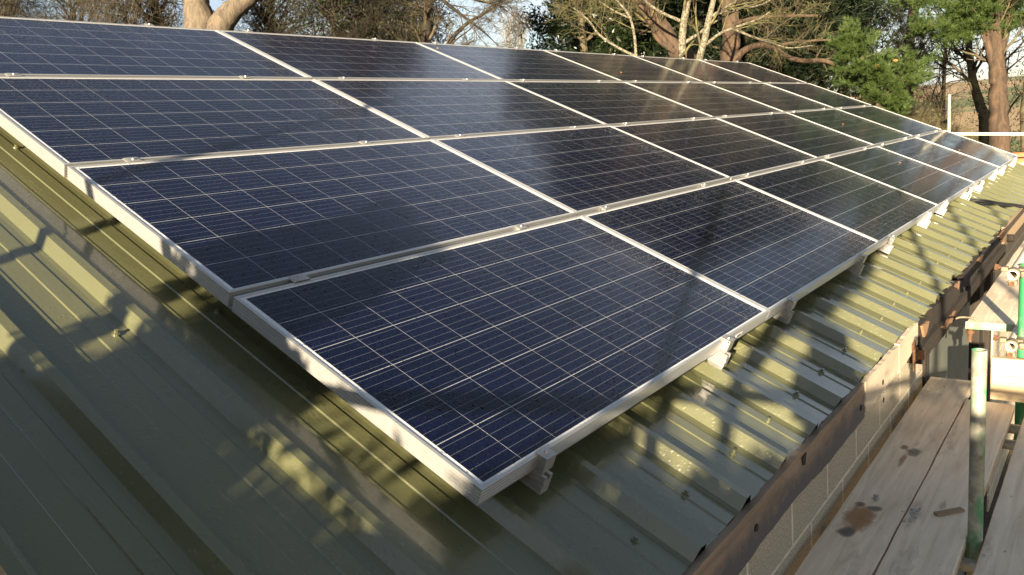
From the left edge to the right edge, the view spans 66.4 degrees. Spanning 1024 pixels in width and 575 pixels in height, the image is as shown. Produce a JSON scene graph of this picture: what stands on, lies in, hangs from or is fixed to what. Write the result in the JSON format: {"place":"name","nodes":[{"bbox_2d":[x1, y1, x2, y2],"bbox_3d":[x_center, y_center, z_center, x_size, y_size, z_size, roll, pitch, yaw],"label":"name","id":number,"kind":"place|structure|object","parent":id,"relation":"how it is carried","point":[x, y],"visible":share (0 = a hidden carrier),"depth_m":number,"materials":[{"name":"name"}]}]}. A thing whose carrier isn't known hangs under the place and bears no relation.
{"place":"outdoors","nodes":[
{"label":"outdoors","id":0,"kind":"place"},
{"bbox_2d":[3,0,1023,91],"label":"sky","id":1,"kind":"structure","parent":0,"point":[214,4],"materials":[{"name":"white"}]},
{"bbox_2d":[851,75,1023,151],"bbox_3d":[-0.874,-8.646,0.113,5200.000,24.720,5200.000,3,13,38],"label":"ground","id":2,"kind":"structure","parent":0,"point":[967,110],"depth_m":123.51,"materials":[{"name":"brown soil"}]},
{"bbox_2d":[0,0,61,19],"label":"hawthorn","id":3,"kind":"object","parent":2,"relation":"on","point":[7,11],"visible":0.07,"depth_m":12.18,"materials":[{"name":"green plant"}]},
{"bbox_2d":[3,0,133,23],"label":"hawthorn","id":4,"kind":"object","parent":2,"relation":"on","point":[65,5],"visible":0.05,"depth_m":13.23,"materials":[{"name":"brown plant"}]},
{"bbox_2d":[92,0,183,26],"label":"ivy tree","id":5,"kind":"object","parent":2,"relation":"on","point":[155,5],"visible":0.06,"depth_m":12.41,"materials":[{"name":"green plant"}]},
{"bbox_2d":[490,5,524,48],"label":"poplar","id":6,"kind":"object","parent":2,"relation":"on","point":[504,30],"visible":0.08,"depth_m":59.22,"materials":[{"name":"beige plant"}]},
{"bbox_2d":[508,4,528,48],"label":"poplar","id":7,"kind":"object","parent":2,"relation":"on","point":[524,35],"visible":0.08,"depth_m":60.79,"materials":[{"name":"plant"}]},
{"bbox_2d":[522,0,651,51],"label":"pine tree","id":8,"kind":"object","parent":2,"relation":"on","point":[551,3],"visible":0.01,"depth_m":26.14,"materials":[{"name":"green plant"}]},
{"bbox_2d":[594,34,655,51],"bbox_3d":[5.066,-8.252,24.908,6.250,13.544,6.327,3,13,38],"label":"pine tree","id":9,"kind":"object","parent":2,"relation":"on","point":[646,43],"visible":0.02,"depth_m":24.33,"materials":[{"name":"green plant"}]},
{"bbox_2d":[544,0,781,57],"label":"speckled tree","id":10,"kind":"object","parent":2,"relation":"on","point":[683,41],"visible":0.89,"depth_m":12.34,"materials":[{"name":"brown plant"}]},
{"bbox_2d":[571,0,809,68],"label":"pine tree","id":11,"kind":"object","parent":2,"relation":"on","point":[668,5],"visible":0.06,"depth_m":18.60,"materials":[{"name":"green plant"}]},
{"bbox_2d":[651,1,858,90],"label":"pine tree","id":12,"kind":"object","parent":2,"relation":"on","point":[801,68],"depth_m":21.84,"materials":[{"name":"green plant"}]},
{"bbox_2d":[682,0,846,71],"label":"speckled tree","id":13,"kind":"object","parent":2,"relation":"on","point":[704,41],"visible":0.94,"depth_m":12.17,"materials":[{"name":"beige plant"}]},
{"bbox_2d":[751,0,924,72],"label":"pine tree","id":14,"kind":"object","parent":2,"relation":"on","point":[884,16],"visible":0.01,"depth_m":21.70,"materials":[{"name":"green plant"}]},
{"bbox_2d":[795,0,941,95],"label":"pine tree","id":15,"kind":"object","parent":2,"relation":"on","point":[899,13],"visible":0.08,"depth_m":19.71,"materials":[{"name":"green plant"}]},
{"bbox_2d":[905,10,914,119],"bbox_3d":[13.456,-10.063,26.814,5.971,14.966,5.417,-9,11,-19],"label":"pine tree","id":16,"kind":"object","parent":2,"relation":"on","point":[909,14],"visible":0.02,"depth_m":26.89,"materials":[{"name":"brown plant"}]},
{"bbox_2d":[858,6,966,118],"bbox_3d":[10.191,-5.808,19.735,2.775,9.762,2.546,-8,11,-17],"label":"ash tree","id":17,"kind":"object","parent":2,"relation":"on","point":[928,69],"visible":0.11,"depth_m":19.60,"materials":[{"name":"green plant"}]},
{"bbox_2d":[915,0,965,129],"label":"ash tree","id":18,"kind":"object","parent":2,"relation":"on","point":[944,101],"visible":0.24,"depth_m":23.94,"materials":[{"name":"plant"}]},
{"bbox_2d":[947,94,950,131],"bbox_3d":[6.533,-0.950,11.748,0.047,3.796,0.047,3,13,38],"label":"scaffold tube","id":19,"kind":"object","parent":2,"relation":"on","point":[949,114],"visible":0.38,"depth_m":11.44,"materials":[{"name":"silver metal"}]},
{"bbox_2d":[952,132,1023,135],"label":"scaffold tube","id":20,"kind":"object","parent":19,"relation":"attached to","point":[990,133],"visible":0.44,"depth_m":11.57,"materials":[{"name":"silver metal"}]},
{"bbox_2d":[973,136,1020,151],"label":"field undergrowth","id":21,"kind":"object","parent":2,"relation":"on","point":[1012,144],"depth_m":42.63,"materials":[{"name":"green plant"}]},
{"bbox_2d":[1009,151,1023,164],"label":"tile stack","id":22,"kind":"object","parent":2,"relation":"on","point":[1020,159],"visible":0.15,"depth_m":12.45,"materials":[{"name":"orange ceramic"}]},
{"bbox_2d":[964,437,1013,574],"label":"yard","id":23,"kind":"structure","parent":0,"point":[987,519],"depth_m":7.27,"materials":[{"name":"grey concrete"}]},
{"bbox_2d":[39,0,183,27],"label":"hawthorn","id":24,"kind":"object","parent":23,"relation":"on","point":[110,7],"visible":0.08,"depth_m":12.10,"materials":[{"name":"brown plant"}]},
{"bbox_2d":[183,0,258,30],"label":"dead tree","id":25,"kind":"object","parent":23,"relation":"on","point":[225,15],"visible":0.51,"depth_m":12.00,"materials":[{"name":"brown wood"}]},
{"bbox_2d":[213,0,329,34],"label":"tree","id":26,"kind":"object","parent":23,"relation":"on","point":[258,12],"visible":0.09,"depth_m":13.65,"materials":[{"name":"brown plant"}]},
{"bbox_2d":[250,0,422,39],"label":"tree","id":27,"kind":"object","parent":23,"relation":"on","point":[334,27],"visible":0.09,"depth_m":12.37,"materials":[{"name":"brown plant"}]},
{"bbox_2d":[267,0,457,39],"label":"tree","id":28,"kind":"object","parent":23,"relation":"on","point":[367,2],"visible":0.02,"depth_m":13.06,"materials":[{"name":"brown plant"}]},
{"bbox_2d":[320,0,466,44],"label":"tree","id":29,"kind":"object","parent":23,"relation":"on","point":[400,29],"visible":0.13,"depth_m":12.46,"materials":[{"name":"brown plant"}]},
{"bbox_2d":[395,0,533,47],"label":"hazel","id":30,"kind":"object","parent":23,"relation":"on","point":[427,36],"visible":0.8,"depth_m":12.18,"materials":[{"name":"plant"}]},
{"bbox_2d":[0,126,1023,574],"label":"barn","id":31,"kind":"structure","parent":23,"relation":"on","point":[160,414],"depth_m":2.17,"materials":[{"name":"metal"},{"name":"paint"},{"name":"timber"}]},
{"bbox_2d":[4,73,556,494],"bbox_3d":[-1.463,-0.448,3.006,4.140,0.118,0.064,31,29,29],"label":"mounting rail","id":32,"kind":"object","parent":31,"relation":"attached to","point":[537,480],"visible":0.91,"depth_m":2.02,"materials":[{"name":"metal"}]},
{"bbox_2d":[0,16,309,78],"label":"solar panel","id":33,"kind":"object","parent":32,"relation":"attached to","point":[44,47],"visible":0.76,"depth_m":4.27,"materials":[{"name":"glass"}]},
{"bbox_2d":[67,139,576,306],"bbox_3d":[-0.641,-0.373,3.280,0.992,0.050,1.883,31,29,29],"label":"solar panel","id":34,"kind":"object","parent":32,"relation":"attached to","point":[224,229],"visible":0.86,"depth_m":3.00,"materials":[{"name":"glass"}]},
{"bbox_2d":[232,215,768,505],"bbox_3d":[0.124,0.085,2.793,0.994,0.050,1.883,31,29,29],"label":"solar panel","id":35,"kind":"object","parent":32,"relation":"attached to","point":[477,372],"visible":0.98,"depth_m":2.46,"materials":[{"name":"glass"}]},
{"bbox_2d":[144,23,734,367],"bbox_3d":[-0.747,-0.682,3.914,4.140,0.118,0.064,31,29,29],"label":"mounting rail","id":36,"kind":"object","parent":31,"relation":"attached to","point":[721,357],"visible":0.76,"depth_m":2.93,"materials":[{"name":"metal"}]},
{"bbox_2d":[0,76,427,176],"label":"solar panel","id":37,"kind":"object","parent":36,"relation":"attached to","point":[59,124],"visible":0.82,"depth_m":3.55,"materials":[{"name":"glass"}]},
{"bbox_2d":[244,30,797,323],"bbox_3d":[-0.315,-0.821,4.457,4.140,0.118,0.064,31,29,29],"label":"mounting rail","id":38,"kind":"object","parent":31,"relation":"attached to","point":[785,315],"visible":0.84,"depth_m":3.47,"materials":[{"name":"metal"}]},
{"bbox_2d":[218,30,502,79],"bbox_3d":[-1.022,-1.657,5.707,0.992,0.050,1.883,31,29,29],"label":"solar panel","id":39,"kind":"object","parent":38,"relation":"on","point":[318,57],"visible":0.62,"depth_m":5.56,"materials":[{"name":"glass"}]},
{"bbox_2d":[581,179,880,320],"bbox_3d":[1.271,-0.289,4.245,0.992,0.050,1.883,31,29,29],"label":"solar panel","id":40,"kind":"object","parent":38,"relation":"attached to","point":[769,252],"visible":0.86,"depth_m":4.05,"materials":[{"name":"glass"}]},
{"bbox_2d":[372,38,867,274],"bbox_3d":[0.405,-1.053,5.362,4.140,0.118,0.064,31,29,29],"label":"mounting rail","id":41,"kind":"object","parent":31,"relation":"attached to","point":[857,267],"visible":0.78,"depth_m":4.38,"materials":[{"name":"metal"}]},
{"bbox_2d":[314,79,606,138],"bbox_3d":[-0.258,-1.202,5.219,0.992,0.051,1.883,31,29,29],"label":"solar panel","id":42,"kind":"object","parent":41,"relation":"attached to","point":[431,109],"visible":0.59,"depth_m":5.06,"materials":[{"name":"glass"}]},
{"bbox_2d":[433,125,730,215],"bbox_3d":[0.506,-0.747,4.731,0.992,0.050,1.883,31,29,29],"label":"solar panel","id":43,"kind":"object","parent":41,"relation":"attached to","point":[582,170],"visible":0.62,"depth_m":4.55,"materials":[{"name":"glass"}]},
{"bbox_2d":[432,42,896,253],"bbox_3d":[0.835,-1.192,5.906,4.140,0.118,0.064,31,29,29],"label":"mounting rail","id":44,"kind":"object","parent":31,"relation":"attached to","point":[887,248],"visible":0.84,"depth_m":4.92,"materials":[{"name":"metal"}]},
{"bbox_2d":[417,42,622,81],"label":"solar panel","id":45,"kind":"object","parent":44,"relation":"on","point":[510,64],"visible":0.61,"depth_m":7.04,"materials":[{"name":"glass"}]},
{"bbox_2d":[508,81,713,125],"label":"solar panel","id":46,"kind":"object","parent":44,"relation":"on","point":[613,103],"visible":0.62,"depth_m":6.55,"materials":[{"name":"glass"}]},
{"bbox_2d":[735,159,939,248],"bbox_3d":[2.420,-0.663,5.695,0.992,0.050,1.883,31,29,29],"label":"solar panel","id":47,"kind":"object","parent":44,"relation":"attached to","point":[881,212],"visible":0.83,"depth_m":5.55,"materials":[{"name":"glass"}]},
{"bbox_2d":[514,47,933,227],"bbox_3d":[1.554,-1.425,6.813,4.140,0.118,0.064,31,29,29],"label":"mounting rail","id":48,"kind":"object","parent":31,"relation":"attached to","point":[925,222],"visible":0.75,"depth_m":5.83,"materials":[{"name":"metal"}]},
{"bbox_2d":[613,118,817,179],"bbox_3d":[1.655,-1.117,6.182,0.992,0.050,1.883,31,29,29],"label":"solar panel","id":49,"kind":"object","parent":48,"relation":"attached to","point":[732,151],"visible":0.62,"depth_m":6.06,"materials":[{"name":"glass"}]},
{"bbox_2d":[554,49,949,215],"bbox_3d":[1.979,-1.568,7.359,4.140,0.118,0.064,31,29,29],"label":"mounting rail","id":50,"kind":"object","parent":31,"relation":"attached to","point":[942,210],"visible":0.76,"depth_m":6.38,"materials":[{"name":"metal"}]},
{"bbox_2d":[545,50,703,81],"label":"solar panel","id":51,"kind":"object","parent":50,"relation":"on","point":[631,68],"visible":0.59,"depth_m":8.52,"materials":[{"name":"glass"}]},
{"bbox_2d":[716,112,873,158],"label":"solar panel","id":52,"kind":"object","parent":50,"relation":"attached to","point":[819,141],"visible":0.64,"depth_m":7.53,"materials":[{"name":"glass"}]},
{"bbox_2d":[612,53,973,199],"bbox_3d":[2.710,-1.793,8.258,4.140,0.118,0.064,31,29,29],"label":"mounting rail","id":53,"kind":"object","parent":31,"relation":"attached to","point":[965,195],"visible":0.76,"depth_m":7.28,"materials":[{"name":"metal"}]},
{"bbox_2d":[627,82,783,117],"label":"solar panel","id":54,"kind":"object","parent":53,"relation":"attached to","point":[710,99],"visible":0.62,"depth_m":8.03,"materials":[{"name":"glass"}]},
{"bbox_2d":[822,146,975,210],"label":"solar panel","id":55,"kind":"object","parent":53,"relation":"attached to","point":[919,179],"visible":0.84,"depth_m":7.04,"materials":[{"name":"glass"}]},
{"bbox_2d":[960,194,1023,207],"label":"cable","id":56,"kind":"object","parent":53,"relation":"attached to","point":[998,203],"visible":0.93,"depth_m":7.34,"materials":[{"name":"grey plastic"}]},
{"bbox_2d":[641,55,984,191],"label":"mounting rail","id":57,"kind":"object","parent":31,"relation":"attached to","point":[978,188],"visible":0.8,"depth_m":7.82,"materials":[{"name":"metal"}]},
{"bbox_2d":[636,56,762,82],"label":"solar panel","id":58,"kind":"object","parent":57,"relation":"on","point":[698,69],"visible":0.61,"depth_m":10.00,"materials":[{"name":"glass"}]},
{"bbox_2d":[878,137,1000,186],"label":"solar panel","id":59,"kind":"object","parent":57,"relation":"attached to","point":[976,170],"visible":0.81,"depth_m":8.51,"materials":[{"name":"glass"}]},
{"bbox_2d":[682,57,997,179],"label":"mounting rail","id":60,"kind":"object","parent":31,"relation":"attached to","point":[993,177],"visible":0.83,"depth_m":8.74,"materials":[{"name":"metal"}]},
{"bbox_2d":[706,82,833,111],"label":"solar panel","id":61,"kind":"object","parent":60,"relation":"attached to","point":[776,97],"visible":0.67,"depth_m":9.49,"materials":[{"name":"glass"}]},
{"bbox_2d":[787,108,912,145],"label":"solar panel","id":62,"kind":"object","parent":60,"relation":"attached to","point":[866,130],"visible":0.66,"depth_m":9.00,"materials":[{"name":"glass"}]},
{"bbox_2d":[704,59,1006,174],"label":"mounting rail","id":63,"kind":"object","parent":31,"relation":"attached to","point":[1001,172],"visible":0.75,"depth_m":9.28,"materials":[{"name":"metal"}]},
{"bbox_2d":[702,60,806,82],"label":"solar panel","id":64,"kind":"object","parent":63,"relation":"attached to","point":[757,72],"visible":0.7,"depth_m":11.45,"materials":[{"name":"glass"}]},
{"bbox_2d":[766,83,871,107],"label":"solar panel","id":65,"kind":"object","parent":63,"relation":"attached to","point":[822,95],"visible":0.62,"depth_m":10.96,"materials":[{"name":"glass"}]},
{"bbox_2d":[915,130,1018,170],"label":"solar panel","id":66,"kind":"object","parent":63,"relation":"attached to","point":[974,149],"visible":0.85,"depth_m":9.97,"materials":[{"name":"glass"}]},
{"bbox_2d":[736,61,1016,166],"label":"mounting rail","id":67,"kind":"object","parent":31,"relation":"attached to","point":[1013,163],"visible":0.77,"depth_m":10.19,"materials":[{"name":"metal"}]},
{"bbox_2d":[837,106,941,136],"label":"solar panel","id":68,"kind":"object","parent":67,"relation":"attached to","point":[907,125],"visible":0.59,"depth_m":10.48,"materials":[{"name":"glass"}]},
{"bbox_2d":[821,526,976,572],"bbox_3d":[1.591,0.950,2.647,1.048,0.047,0.047,3,13,38],"label":"scaffold tube","id":69,"kind":"object","parent":31,"relation":"attached to","point":[967,564],"visible":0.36,"depth_m":2.66,"materials":[{"name":"metal"}]},
{"bbox_2d":[929,302,969,574],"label":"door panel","id":70,"kind":"structure","parent":31,"relation":"in","point":[949,359],"depth_m":5.25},
{"bbox_2d":[893,424,1015,449],"bbox_3d":[2.302,0.719,3.547,1.048,0.047,0.047,3,13,38],"label":"scaffold tube","id":71,"kind":"object","parent":31,"relation":"attached to","point":[1008,444],"visible":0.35,"depth_m":3.56,"materials":[{"name":"silver metal"}]},
{"bbox_2d":[875,399,1014,574],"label":"scaffold board","id":72,"kind":"object","parent":71,"relation":"on","point":[927,541],"visible":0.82,"depth_m":2.95,"materials":[{"name":"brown wood"}]},
{"bbox_2d":[933,507,964,516],"bbox_3d":[1.614,0.828,2.890,0.112,0.010,0.025,-7,11,-9],"label":"wood offcut","id":73,"kind":"object","parent":72,"relation":"on","point":[940,513],"visible":1,"depth_m":2.88,"materials":[{"name":"brown wood"}]},
{"bbox_2d":[972,419,1023,574],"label":"scaffold board","id":74,"kind":"object","parent":71,"relation":"on","point":[1002,551],"visible":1,"depth_m":2.76,"materials":[{"name":"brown wood"}]},
{"bbox_2d":[990,356,1023,402],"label":"toe board","id":75,"kind":"object","parent":74,"relation":"on","point":[1007,379],"visible":1,"depth_m":3.87,"materials":[{"name":"brown wood"}]},
{"bbox_2d":[903,410,1020,433],"bbox_3d":[2.430,0.677,3.708,1.048,0.047,0.047,3,13,38],"label":"scaffold tube","id":76,"kind":"object","parent":31,"relation":"attached to","point":[1014,428],"visible":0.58,"depth_m":3.72,"materials":[{"name":"silver metal"}]},
{"bbox_2d":[794,377,970,574],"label":"scaffold board","id":77,"kind":"object","parent":76,"relation":"on","point":[856,537],"visible":0.86,"depth_m":3.12,"materials":[{"name":"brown wood"}]},
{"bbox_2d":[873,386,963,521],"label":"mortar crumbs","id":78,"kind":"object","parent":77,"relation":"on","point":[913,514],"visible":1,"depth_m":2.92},
{"bbox_2d":[512,0,669,57],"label":"holm oak","id":79,"kind":"object","parent":23,"relation":"on","point":[617,34],"visible":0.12,"depth_m":18.25,"materials":[{"name":"green plant"}]},
{"bbox_2d":[528,0,698,57],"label":"holm oak","id":80,"kind":"object","parent":23,"relation":"on","point":[588,29],"visible":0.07,"depth_m":19.34,"materials":[{"name":"green plant"}]},
{"bbox_2d":[605,0,695,58],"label":"leaning tree","id":81,"kind":"object","parent":23,"relation":"on","point":[662,31],"visible":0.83,"depth_m":13.38,"materials":[{"name":"brown plant"}]},
{"bbox_2d":[678,0,844,75],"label":"tree","id":82,"kind":"object","parent":23,"relation":"on","point":[730,47],"visible":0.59,"depth_m":15.28,"materials":[{"name":"brown plant"}]},
{"bbox_2d":[648,0,941,100],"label":"pine tree","id":83,"kind":"object","parent":23,"relation":"on","point":[836,14],"visible":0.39,"depth_m":17.19,"materials":[{"name":"green plant"}]},
{"bbox_2d":[821,16,942,115],"bbox_3d":[6.361,-2.035,13.525,1.947,5.318,1.411,-5,11,-2],"label":"young pine","id":84,"kind":"object","parent":23,"relation":"on","point":[873,73],"visible":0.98,"depth_m":13.00,"materials":[{"name":"green plant"}]},
{"bbox_2d":[854,0,921,120],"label":"ash tree","id":85,"kind":"object","parent":23,"relation":"on","point":[870,17],"visible":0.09,"depth_m":18.78,"materials":[{"name":"green plant"}]},
{"bbox_2d":[870,90,955,131],"bbox_3d":[8.388,-2.133,16.318,3.099,4.122,3.143,3,13,38],"label":"scrub bush","id":86,"kind":"object","parent":23,"relation":"on","point":[930,117],"visible":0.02,"depth_m":15.69,"materials":[{"name":"plant"}]},
{"bbox_2d":[869,81,968,130],"bbox_3d":[8.978,-2.614,18.394,2.724,4.261,2.669,-8,11,-18],"label":"scrub bush","id":87,"kind":"object","parent":23,"relation":"on","point":[916,113],"visible":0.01,"depth_m":18.00,"materials":[{"name":"plant"}]},
{"bbox_2d":[908,103,977,140],"bbox_3d":[9.531,-2.338,18.003,2.588,3.706,2.727,-1,11,20],"label":"scrub bush","id":88,"kind":"object","parent":23,"relation":"on","point":[960,128],"visible":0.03,"depth_m":17.32,"materials":[{"name":"brown plant"}]},
{"bbox_2d":[877,2,1022,144],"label":"slim tree","id":89,"kind":"object","parent":23,"relation":"on","point":[981,108],"visible":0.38,"depth_m":14.98,"materials":[{"name":"green plant"}]},
{"bbox_2d":[885,0,1023,151],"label":"pine tree","id":90,"kind":"object","parent":23,"relation":"on","point":[977,14],"visible":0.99,"depth_m":13.47,"materials":[{"name":"brown plant"}]},
{"bbox_2d":[939,99,978,140],"bbox_3d":[10.676,-2.525,18.280,2.680,3.773,2.472,3,13,38],"label":"scrub bush","id":91,"kind":"object","parent":23,"relation":"on","point":[954,119],"visible":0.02,"depth_m":18.41,"materials":[{"name":"brown plant"}]},
{"bbox_2d":[966,348,987,574],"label":"scaffold tube","id":92,"kind":"object","parent":23,"relation":"on","point":[978,392],"visible":1,"depth_m":2.64,"materials":[{"name":"silver metal"}]},
{"bbox_2d":[949,2,1023,137],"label":"ash tree","id":93,"kind":"object","parent":23,"relation":"on","point":[1007,67],"visible":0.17,"depth_m":16.80,"materials":[{"name":"brown plant"}]},
{"bbox_2d":[1008,6,1023,150],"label":"ash tree","id":94,"kind":"object","parent":23,"relation":"on","point":[1021,118],"visible":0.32,"depth_m":14.95,"materials":[{"name":"brown plant"}]},
{"bbox_2d":[1014,263,1023,439],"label":"scaffold tube","id":95,"kind":"object","parent":23,"relation":"on","point":[1019,413],"visible":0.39,"depth_m":3.90,"materials":[{"name":"green metal"}]},
{"bbox_2d":[1005,321,1017,350],"bbox_3d":[4.717,-0.452,6.707,0.047,0.047,7.500,3,13,38],"label":"scaffold tube","id":96,"kind":"object","parent":95,"relation":"attached to","point":[1010,346],"visible":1,"depth_m":3.90,"materials":[{"name":"silver metal"}]},
{"bbox_2d":[955,241,1023,341],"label":"scaffold board","id":97,"kind":"object","parent":96,"relation":"on","point":[996,309],"visible":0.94,"depth_m":4.44,"materials":[{"name":"brown wood"}]},
{"bbox_2d":[992,334,1023,357],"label":"scaffold coupler","id":98,"kind":"object","parent":96,"relation":"attached to","point":[1018,341],"visible":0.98,"depth_m":3.85,"materials":[{"name":"metal"}]},
{"bbox_2d":[1007,248,1023,279],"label":"scaffold tube","id":99,"kind":"object","parent":95,"relation":"attached to","point":[1012,274],"visible":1,"depth_m":3.88,"materials":[{"name":"silver metal"}]},
{"bbox_2d":[994,264,1023,285],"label":"scaffold coupler","id":100,"kind":"object","parent":99,"relation":"attached to","point":[1019,269],"visible":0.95,"depth_m":3.78,"materials":[{"name":"metal"}]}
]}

